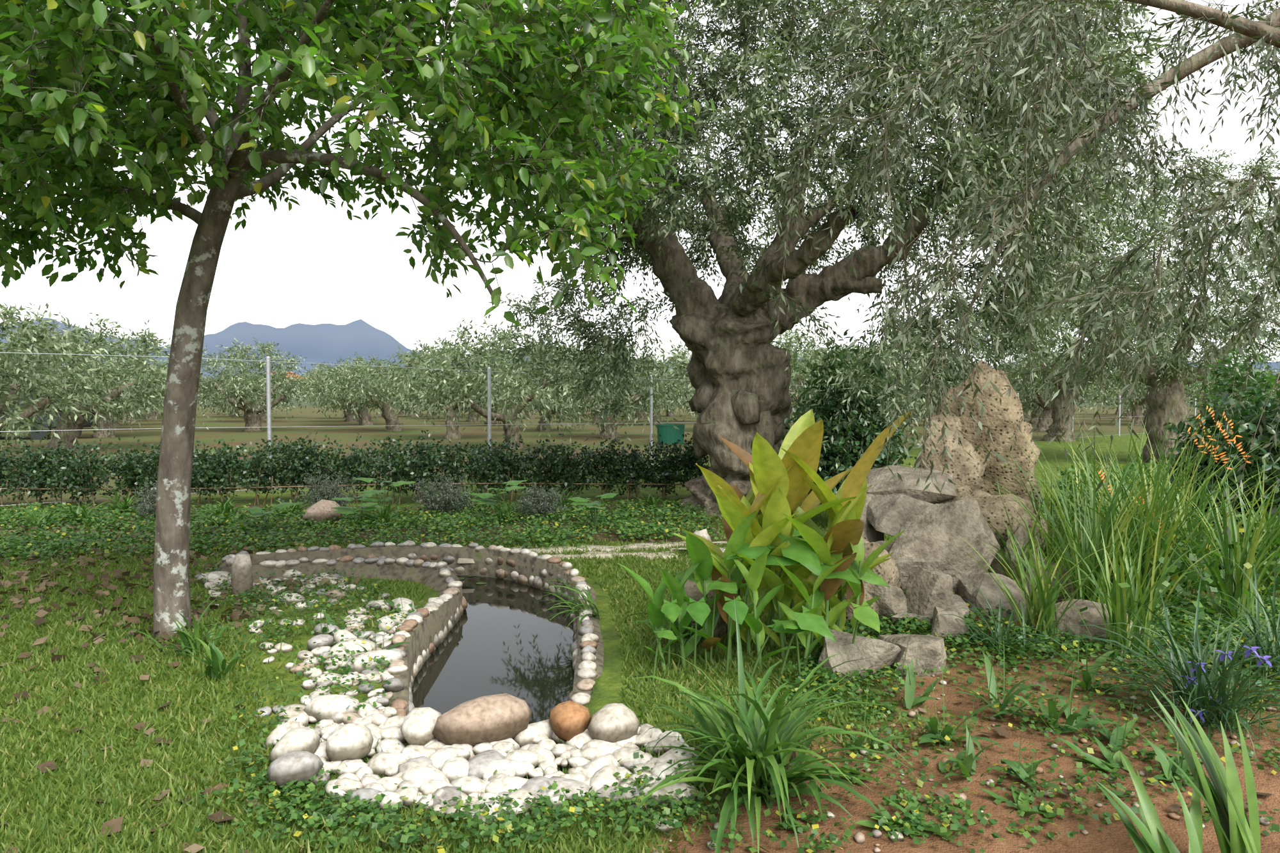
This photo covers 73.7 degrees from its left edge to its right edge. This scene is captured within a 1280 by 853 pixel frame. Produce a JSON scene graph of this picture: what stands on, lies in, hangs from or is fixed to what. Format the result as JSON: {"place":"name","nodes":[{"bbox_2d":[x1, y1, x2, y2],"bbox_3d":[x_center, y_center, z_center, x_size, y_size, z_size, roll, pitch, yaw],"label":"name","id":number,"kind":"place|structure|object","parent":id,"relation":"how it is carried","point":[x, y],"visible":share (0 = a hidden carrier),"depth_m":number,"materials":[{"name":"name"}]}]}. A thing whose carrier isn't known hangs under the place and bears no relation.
{"place":"outdoors","nodes":[
{"label":"outdoors","id":0,"kind":"place"},
{"bbox_2d":[263,371,303,379],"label":"town roofs","id":1,"kind":"structure","parent":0,"point":[291,376],"depth_m":198.58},
{"bbox_2d":[411,575,574,724],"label":"pond water","id":2,"kind":"structure","parent":0,"point":[500,639],"depth_m":5.65,"materials":[{"name":"black liquid"}]},
{"bbox_2d":[458,575,486,584],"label":"lily pads","id":3,"kind":"object","parent":2,"relation":"on","point":[477,583],"visible":0.41,"depth_m":7.94,"materials":[{"name":"plant"}]},
{"bbox_2d":[0,406,1279,852],"bbox_3d":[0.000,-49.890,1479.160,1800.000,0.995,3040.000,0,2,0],"label":"ground","id":4,"kind":"structure","parent":0,"point":[608,683],"depth_m":4.27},
{"bbox_2d":[0,394,92,439],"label":"parked pickup","id":5,"kind":"object","parent":4,"relation":"on","point":[86,424],"visible":0.19,"depth_m":30.48,"materials":[{"name":"grey paint"}]},
{"bbox_2d":[0,302,117,460],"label":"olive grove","id":6,"kind":"object","parent":4,"relation":"on","point":[45,342],"depth_m":18.42,"materials":[{"name":"plant"}]},
{"bbox_2d":[19,331,170,438],"bbox_3d":[-20.970,-1.599,32.991,6.264,4.288,6.272,0,2,0],"label":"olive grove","id":7,"kind":"object","parent":4,"relation":"on","point":[156,361],"depth_m":32.56,"materials":[{"name":"plant"}]},
{"bbox_2d":[24,355,166,430],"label":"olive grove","id":8,"kind":"object","parent":4,"relation":"on","point":[111,384],"depth_m":39.75,"materials":[{"name":"plant"}]},
{"bbox_2d":[0,310,202,450],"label":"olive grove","id":9,"kind":"object","parent":4,"relation":"on","point":[152,400],"depth_m":24.45,"materials":[{"name":"plant"}]},
{"bbox_2d":[87,362,159,425],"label":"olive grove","id":10,"kind":"object","parent":4,"relation":"on","point":[136,408],"depth_m":46.20,"materials":[{"name":"plant"}]},
{"bbox_2d":[117,366,163,419],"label":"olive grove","id":11,"kind":"object","parent":4,"relation":"on","point":[152,416],"depth_m":60.54,"materials":[{"name":"plant"}]},
{"bbox_2d":[120,375,165,422],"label":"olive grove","id":12,"kind":"object","parent":4,"relation":"on","point":[128,421],"depth_m":52.67,"materials":[{"name":"plant"}]},
{"bbox_2d":[128,477,199,520],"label":"grey cushion leaves","id":13,"kind":"object","parent":4,"relation":"on","point":[150,506],"visible":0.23,"depth_m":10.51,"materials":[{"name":"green plant"}]},
{"bbox_2d":[211,371,259,414],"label":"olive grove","id":14,"kind":"object","parent":4,"relation":"on","point":[235,377],"depth_m":73.50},
{"bbox_2d":[200,374,279,417],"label":"olive grove","id":15,"kind":"object","parent":4,"relation":"on","point":[234,415],"depth_m":65.55,"materials":[{"name":"plant"}]},
{"bbox_2d":[200,368,293,422],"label":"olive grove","id":16,"kind":"object","parent":4,"relation":"on","point":[264,383],"depth_m":51.75,"materials":[{"name":"plant"}]},
{"bbox_2d":[195,337,325,431],"bbox_3d":[-17.632,-1.878,38.737,6.397,4.397,6.295,0,2,0],"label":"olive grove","id":17,"kind":"object","parent":4,"relation":"on","point":[233,388],"depth_m":38.09,"materials":[{"name":"plant"}]},
{"bbox_2d":[223,367,311,418],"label":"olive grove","id":18,"kind":"object","parent":4,"relation":"on","point":[285,406],"depth_m":61.10,"materials":[{"name":"plant"}]},
{"bbox_2d":[291,462,359,511],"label":"grey cushion leaves","id":19,"kind":"object","parent":4,"relation":"on","point":[331,493],"visible":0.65,"depth_m":11.40,"materials":[{"name":"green plant"}]},
{"bbox_2d":[295,366,385,422],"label":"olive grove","id":20,"kind":"object","parent":4,"relation":"on","point":[313,399],"depth_m":52.39,"materials":[{"name":"plant"}]},
{"bbox_2d":[310,362,383,418],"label":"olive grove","id":21,"kind":"object","parent":4,"relation":"on","point":[325,401],"depth_m":60.01,"materials":[{"name":"plant"}]},
{"bbox_2d":[295,352,413,425],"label":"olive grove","id":22,"kind":"object","parent":4,"relation":"on","point":[344,367],"depth_m":46.23,"materials":[{"name":"plant"}]},
{"bbox_2d":[0,430,710,506],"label":"hedge","id":23,"kind":"object","parent":4,"relation":"on","point":[38,476],"depth_m":12.33,"materials":[{"name":"plant"}]},
{"bbox_2d":[0,0,714,639],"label":"orange tree","id":24,"kind":"object","parent":4,"relation":"on","point":[83,142],"depth_m":4.64,"materials":[{"name":"plant"}]},
{"bbox_2d":[300,349,435,431],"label":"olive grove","id":25,"kind":"object","parent":4,"relation":"on","point":[331,392],"depth_m":37.17,"materials":[{"name":"plant"}]},
{"bbox_2d":[379,378,429,417],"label":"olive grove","id":26,"kind":"object","parent":4,"relation":"on","point":[413,415],"depth_m":65.65,"materials":[{"name":"plant"}]},
{"bbox_2d":[215,545,604,713],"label":"pond wall","id":27,"kind":"structure","parent":4,"relation":"on","point":[421,638],"depth_m":7.32,"materials":[{"name":"stone"}]},
{"bbox_2d":[398,374,424,414],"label":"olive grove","id":28,"kind":"object","parent":4,"relation":"on","point":[400,412],"depth_m":73.86,"materials":[{"name":"plant"}]},
{"bbox_2d":[238,477,619,521],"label":"large leaves","id":29,"kind":"object","parent":4,"relation":"on","point":[255,512],"visible":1,"depth_m":10.05,"materials":[{"name":"plant"}]},
{"bbox_2d":[261,481,601,533],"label":"arum stalks","id":30,"kind":"object","parent":4,"relation":"on","point":[594,520],"visible":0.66,"depth_m":10.06,"materials":[{"name":"plant"}]},
{"bbox_2d":[415,373,462,418],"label":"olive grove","id":31,"kind":"object","parent":4,"relation":"on","point":[424,387],"depth_m":60.08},
{"bbox_2d":[410,469,476,518],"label":"grey cushion leaves","id":32,"kind":"object","parent":4,"relation":"on","point":[440,502],"visible":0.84,"depth_m":11.09,"materials":[{"name":"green plant"}]},
{"bbox_2d":[362,334,527,439],"bbox_3d":[-7.015,-1.422,31.400,5.941,3.962,6.315,0,2,0],"label":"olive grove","id":33,"kind":"object","parent":4,"relation":"on","point":[433,352],"depth_m":31.06,"materials":[{"name":"plant"}]},
{"bbox_2d":[423,386,515,421],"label":"olive grove","id":34,"kind":"object","parent":4,"relation":"on","point":[474,416],"depth_m":52.75,"materials":[{"name":"plant"}]},
{"bbox_2d":[446,368,546,425],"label":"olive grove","id":35,"kind":"object","parent":4,"relation":"on","point":[494,422],"depth_m":45.91,"materials":[{"name":"plant"}]},
{"bbox_2d":[384,313,615,449],"bbox_3d":[-3.981,-1.158,24.580,6.689,3.999,6.942,0,2,0],"label":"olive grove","id":36,"kind":"object","parent":4,"relation":"on","point":[441,383],"depth_m":23.68,"materials":[{"name":"plant"}]},
{"bbox_2d":[510,371,549,419],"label":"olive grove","id":37,"kind":"object","parent":4,"relation":"on","point":[528,416],"depth_m":60.58,"materials":[{"name":"plant"}]},
{"bbox_2d":[510,476,568,521],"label":"grey cushion leaves","id":38,"kind":"object","parent":4,"relation":"on","point":[538,504],"visible":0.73,"depth_m":10.68,"materials":[{"name":"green plant"}]},
{"bbox_2d":[494,336,611,431],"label":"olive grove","id":39,"kind":"object","parent":4,"relation":"on","point":[537,406],"depth_m":38.36,"materials":[{"name":"plant"}]},
{"bbox_2d":[456,541,727,563],"bbox_3d":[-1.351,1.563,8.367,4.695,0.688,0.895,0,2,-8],"label":"flagstone path","id":40,"kind":"structure","parent":4,"relation":"on","point":[471,560],"depth_m":8.51,"materials":[{"name":"stone"}]},
{"bbox_2d":[0,503,1223,852],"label":"lawn grass","id":41,"kind":"structure","parent":4,"relation":"on","point":[92,838],"depth_m":4.09,"materials":[{"name":"plant"}]},
{"bbox_2d":[0,352,1226,506],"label":"fence posts","id":42,"kind":"object","parent":4,"relation":"on","point":[267,361],"visible":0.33,"depth_m":15.02,"materials":[{"name":"metal"}]},
{"bbox_2d":[581,375,648,422],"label":"olive grove","id":43,"kind":"object","parent":4,"relation":"on","point":[596,418],"depth_m":51.54,"materials":[{"name":"plant"}]},
{"bbox_2d":[536,337,694,439],"bbox_3d":[-0.922,-1.422,32.259,6.194,3.913,6.784,0,2,0],"label":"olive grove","id":44,"kind":"object","parent":4,"relation":"on","point":[642,387],"depth_m":31.85,"materials":[{"name":"plant"}]},
{"bbox_2d":[0,505,1272,852],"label":"leaf litter","id":45,"kind":"object","parent":4,"relation":"on","point":[215,816],"visible":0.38,"depth_m":5.89,"materials":[{"name":"plant"}]},
{"bbox_2d":[0,460,1279,852],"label":"ground cover plants","id":46,"kind":"object","parent":4,"relation":"on","point":[445,521],"visible":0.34,"depth_m":4.58,"materials":[{"name":"green plant"}]},
{"bbox_2d":[17,394,1279,852],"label":"grassy plants","id":47,"kind":"object","parent":4,"relation":"on","point":[754,745],"visible":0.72,"depth_m":4.66,"materials":[{"name":"plant"}]},
{"bbox_2d":[633,376,665,419],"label":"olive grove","id":48,"kind":"object","parent":4,"relation":"on","point":[642,416],"depth_m":58.85,"materials":[{"name":"plant"}]},
{"bbox_2d":[608,357,692,424],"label":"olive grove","id":49,"kind":"object","parent":4,"relation":"on","point":[673,403],"depth_m":46.39,"materials":[{"name":"plant"}]},
{"bbox_2d":[656,424,684,444],"bbox_3d":[1.008,0.253,28.030,0.940,0.640,0.940,0,2,0],"label":"green bin","id":50,"kind":"object","parent":4,"relation":"on","point":[667,435],"visible":0.86,"depth_m":27.65,"materials":[{"name":"green"}]},
{"bbox_2d":[659,388,690,416],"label":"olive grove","id":51,"kind":"object","parent":4,"relation":"on","point":[669,415],"depth_m":66.70,"materials":[{"name":"plant"}]},
{"bbox_2d":[654,368,699,415],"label":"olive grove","id":52,"kind":"object","parent":4,"relation":"on","point":[681,406],"depth_m":50.30,"materials":[{"name":"plant"}]},
{"bbox_2d":[672,359,799,414],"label":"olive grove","id":53,"kind":"object","parent":4,"relation":"on","point":[693,392],"visible":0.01,"depth_m":37.91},
{"bbox_2d":[193,499,1278,852],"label":"pebbles","id":54,"kind":"object","parent":4,"relation":"on","point":[469,747],"visible":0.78,"depth_m":3.81,"materials":[{"name":"stone"}]},
{"bbox_2d":[650,323,840,421],"bbox_3d":[3.515,-1.328,26.312,6.406,4.262,6.081,0,2,0],"label":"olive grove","id":55,"kind":"object","parent":4,"relation":"on","point":[681,358],"depth_m":25.80,"materials":[{"name":"plant"}]},
{"bbox_2d":[651,536,861,685],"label":"plant stems","id":56,"kind":"object","parent":4,"relation":"on","point":[809,637],"visible":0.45,"depth_m":4.86,"materials":[{"name":"plant"}]},
{"bbox_2d":[616,407,911,663],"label":"canna leaves","id":57,"kind":"object","parent":4,"relation":"on","point":[783,484],"visible":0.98,"depth_m":4.88,"materials":[{"name":"plant"}]},
{"bbox_2d":[318,584,1210,793],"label":"tall weeds","id":58,"kind":"object","parent":4,"relation":"on","point":[1115,738],"visible":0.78,"depth_m":3.75,"materials":[{"name":"green plant"}]},
{"bbox_2d":[775,326,893,424],"bbox_3d":[6.761,-1.626,32.504,6.138,4.454,6.039,0,2,0],"label":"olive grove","id":59,"kind":"object","parent":4,"relation":"on","point":[820,352],"depth_m":32.20,"materials":[{"name":"plant"}]},
{"bbox_2d":[487,0,1183,516],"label":"olive","id":60,"kind":"object","parent":4,"relation":"on","point":[660,207],"depth_m":10.71,"materials":[{"name":"plant"}]},
{"bbox_2d":[686,352,787,478],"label":"olive burls","id":61,"kind":"object","parent":60,"relation":"attached to","point":[746,409],"visible":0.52,"depth_m":11.00,"materials":[{"name":"wood"}]},
{"bbox_2d":[792,325,903,453],"bbox_3d":[2.553,-0.006,10.243,1.300,2.450,1.313,0,2,0],"label":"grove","id":62,"kind":"object","parent":4,"relation":"on","point":[841,363],"depth_m":10.15,"materials":[{"name":"plant"}]},
{"bbox_2d":[776,380,920,516],"bbox_3d":[2.414,0.324,10.002,1.719,1.814,1.482,0,2,0],"label":"bush","id":63,"kind":"object","parent":4,"relation":"on","point":[824,414],"depth_m":9.70,"materials":[{"name":"plant"}]},
{"bbox_2d":[791,341,918,417],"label":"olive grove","id":64,"kind":"object","parent":4,"relation":"on","point":[904,372],"depth_m":37.59,"materials":[{"name":"plant"}]},
{"bbox_2d":[817,628,901,682],"bbox_3d":[1.181,1.292,4.680,0.445,0.314,0.430,0,2,0],"label":"rock","id":65,"kind":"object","parent":4,"relation":"on","point":[880,653],"depth_m":4.50,"materials":[{"name":"stone"}]},
{"bbox_2d":[835,490,884,542],"bbox_3d":[1.558,0.674,6.047,0.341,0.458,0.380,0,2,0],"label":"rock","id":66,"kind":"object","parent":4,"relation":"on","point":[872,534],"depth_m":5.94,"materials":[{"name":"stone"}]},
{"bbox_2d":[874,540,893,552],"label":"rock","id":67,"kind":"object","parent":4,"relation":"on","point":[887,548],"depth_m":5.61,"materials":[{"name":"stone"}]},
{"bbox_2d":[867,584,908,622],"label":"rock","id":68,"kind":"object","parent":4,"relation":"on","point":[892,600],"depth_m":5.14,"materials":[{"name":"stone"}]},
{"bbox_2d":[677,359,1143,645],"bbox_3d":[1.649,0.516,5.759,2.850,1.998,1.977,0,2,0],"label":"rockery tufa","id":69,"kind":"object","parent":4,"relation":"on","point":[1003,417],"visible":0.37,"depth_m":6.33,"materials":[{"name":"stone"}]},
{"bbox_2d":[866,493,933,536],"bbox_3d":[1.875,0.649,5.965,0.633,0.382,0.457,0,2,0],"label":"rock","id":70,"kind":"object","parent":69,"relation":"on","point":[889,514],"depth_m":5.87,"materials":[{"name":"stone"}]},
{"bbox_2d":[866,465,956,504],"bbox_3d":[1.930,0.442,6.229,0.680,0.276,0.577,0,2,0],"label":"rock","id":71,"kind":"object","parent":70,"relation":"on","point":[879,481],"depth_m":6.05,"materials":[{"name":"stone"}]},
{"bbox_2d":[986,542,1057,601],"bbox_3d":[2.595,1.039,5.899,0.462,0.573,0.588,0,2,13],"label":"clump","id":72,"kind":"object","parent":69,"relation":"on","point":[996,562],"depth_m":5.67,"materials":[{"name":"plant"}]},
{"bbox_2d":[878,633,947,677],"bbox_3d":[1.498,1.277,4.661,0.329,0.282,0.370,0,2,0],"label":"rock","id":73,"kind":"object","parent":4,"relation":"on","point":[931,649],"depth_m":4.50,"materials":[{"name":"stone"}]},
{"bbox_2d":[876,364,958,426],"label":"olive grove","id":74,"kind":"object","parent":4,"relation":"on","point":[932,399],"depth_m":44.70,"materials":[{"name":"plant"}]},
{"bbox_2d":[892,360,959,421],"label":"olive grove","id":75,"kind":"object","parent":4,"relation":"on","point":[930,392],"depth_m":53.36,"materials":[{"name":"plant"}]},
{"bbox_2d":[890,593,969,625],"bbox_3d":[1.741,1.183,5.218,0.486,0.303,0.520,0,2,0],"label":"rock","id":76,"kind":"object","parent":4,"relation":"on","point":[959,602],"depth_m":5.08,"materials":[{"name":"stone"}]},
{"bbox_2d":[905,568,952,616],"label":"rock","id":77,"kind":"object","parent":76,"relation":"on","point":[927,591],"depth_m":5.06,"materials":[{"name":"stone"}]},
{"bbox_2d":[923,403,937,418],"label":"olive grove","id":78,"kind":"object","parent":4,"relation":"on","point":[932,414],"depth_m":60.48,"materials":[{"name":"plant"}]},
{"bbox_2d":[887,499,1000,593],"bbox_3d":[1.952,0.797,5.503,0.811,0.668,0.342,0,2,0],"label":"rock","id":79,"kind":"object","parent":4,"relation":"on","point":[925,537],"depth_m":5.39,"materials":[{"name":"stone"}]},
{"bbox_2d":[930,606,968,643],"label":"rock","id":80,"kind":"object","parent":4,"relation":"on","point":[946,625],"depth_m":4.84,"materials":[{"name":"stone"}]},
{"bbox_2d":[956,572,1033,621],"bbox_3d":[2.204,1.139,5.304,0.452,0.457,0.469,0,2,0],"label":"rock","id":81,"kind":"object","parent":4,"relation":"on","point":[989,588],"depth_m":5.18,"materials":[{"name":"stone"}]},
{"bbox_2d":[1002,524,1031,554],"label":"rock","id":82,"kind":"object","parent":4,"relation":"on","point":[1020,533],"depth_m":5.71,"materials":[{"name":"stone"}]},
{"bbox_2d":[1009,361,1051,421],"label":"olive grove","id":83,"kind":"object","parent":4,"relation":"on","point":[1026,418],"depth_m":52.53,"materials":[{"name":"plant"}]},
{"bbox_2d":[1009,360,1103,426],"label":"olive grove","id":84,"kind":"object","parent":4,"relation":"on","point":[1033,422],"depth_m":44.80,"materials":[{"name":"plant"}]},
{"bbox_2d":[1049,562,1073,603],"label":"rockery block","id":85,"kind":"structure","parent":4,"relation":"on","point":[1062,597],"depth_m":5.63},
{"bbox_2d":[1000,348,1125,431],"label":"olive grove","id":86,"kind":"object","parent":4,"relation":"on","point":[1026,399],"depth_m":38.35,"materials":[{"name":"plant"}]},
{"bbox_2d":[970,242,1194,441],"bbox_3d":[14.978,-2.853,29.319,7.367,7.041,7.241,0,2,0],"label":"olive","id":87,"kind":"object","parent":4,"relation":"on","point":[1038,374],"depth_m":29.19,"materials":[{"name":"plant"}]},
{"bbox_2d":[1088,370,1125,414],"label":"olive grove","id":88,"kind":"object","parent":4,"relation":"on","point":[1104,406],"depth_m":72.97,"materials":[{"name":"plant"}]},
{"bbox_2d":[940,557,1279,762],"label":"ground cover plants","id":89,"kind":"object","parent":4,"relation":"on","point":[1205,692],"visible":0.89,"depth_m":3.98,"materials":[{"name":"green plant"}]},
{"bbox_2d":[1180,645,1271,722],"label":"purple flowers","id":90,"kind":"object","parent":89,"relation":"attached to","point":[1222,656],"visible":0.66,"depth_m":3.79,"materials":[{"name":"purple plant"}]},
{"bbox_2d":[1088,383,1146,418],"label":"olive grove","id":91,"kind":"object","parent":4,"relation":"on","point":[1129,415],"depth_m":60.71,"materials":[{"name":"plant"}]},
{"bbox_2d":[1100,643,1146,659],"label":"rock","id":92,"kind":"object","parent":4,"relation":"on","point":[1109,649],"depth_m":4.70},
{"bbox_2d":[999,142,1279,463],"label":"olive","id":93,"kind":"object","parent":4,"relation":"on","point":[1209,312],"depth_m":19.34,"materials":[{"name":"plant"}]},
{"bbox_2d":[1088,352,1203,425],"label":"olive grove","id":94,"kind":"object","parent":4,"relation":"on","point":[1185,388],"depth_m":46.79,"materials":[{"name":"plant"}]},
{"bbox_2d":[1113,384,1197,416],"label":"olive grove","id":95,"kind":"object","parent":4,"relation":"on","point":[1145,411],"depth_m":65.87,"materials":[{"name":"plant"}]},
{"bbox_2d":[1113,376,1215,410],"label":"olive grove","id":96,"kind":"object","parent":4,"relation":"on","point":[1199,388],"depth_m":51.96,"materials":[{"name":"plant"}]},
{"bbox_2d":[1088,409,1264,740],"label":"flower stems","id":97,"kind":"object","parent":4,"relation":"on","point":[1209,459],"visible":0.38,"depth_m":6.21,"materials":[{"name":"green"}]},
{"bbox_2d":[1098,405,1251,549],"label":"orange flowers","id":98,"kind":"object","parent":97,"relation":"on","point":[1199,446],"visible":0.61,"depth_m":6.23,"materials":[{"name":"orange plant"}]},
{"bbox_2d":[1185,394,1210,415],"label":"olive grove","id":99,"kind":"object","parent":4,"relation":"on","point":[1193,402],"depth_m":72.91,"materials":[{"name":"plant"}]},
{"bbox_2d":[1160,377,1279,558],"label":"bush","id":100,"kind":"object","parent":4,"relation":"on","point":[1243,431],"depth_m":7.82,"materials":[{"name":"plant"}]},
{"bbox_2d":[1184,364,1278,412],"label":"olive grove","id":101,"kind":"object","parent":4,"relation":"on","point":[1210,400],"depth_m":58.59,"materials":[{"name":"plant"}]},
{"bbox_2d":[1185,380,1278,412],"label":"olive grove","id":102,"kind":"object","parent":4,"relation":"on","point":[1208,401],"depth_m":67.35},
{"bbox_2d":[1190,336,1279,435],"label":"tall shrub","id":103,"kind":"object","parent":4,"relation":"on","point":[1225,376],"depth_m":14.59,"materials":[{"name":"plant"}]},
{"bbox_2d":[1198,362,1279,412],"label":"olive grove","id":104,"kind":"object","parent":4,"relation":"on","point":[1247,391],"depth_m":52.33,"materials":[{"name":"plant"}]},
{"bbox_2d":[1259,368,1279,408],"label":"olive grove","id":105,"kind":"object","parent":4,"relation":"on","point":[1272,372],"depth_m":73.72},
{"bbox_2d":[0,317,1279,377],"bbox_3d":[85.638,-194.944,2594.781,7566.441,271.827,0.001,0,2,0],"label":"mountains","id":106,"kind":"structure","parent":0,"point":[329,343],"depth_m":2592.70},
{"bbox_2d":[0,0,1279,367],"label":"sky","id":107,"kind":"structure","parent":0,"point":[308,264],"materials":[{"name":"white"}]},
{"bbox_2d":[196,377,1279,406],"bbox_3d":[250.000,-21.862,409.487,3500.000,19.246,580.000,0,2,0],"label":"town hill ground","id":108,"kind":"structure","parent":0,"point":[308,404],"depth_m":148.70,"materials":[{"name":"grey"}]},
{"bbox_2d":[732,0,1279,541],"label":"olive tree","id":109,"kind":"object","parent":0,"point":[1184,224],"depth_m":4.09,"materials":[{"name":"plant"}]}
]}

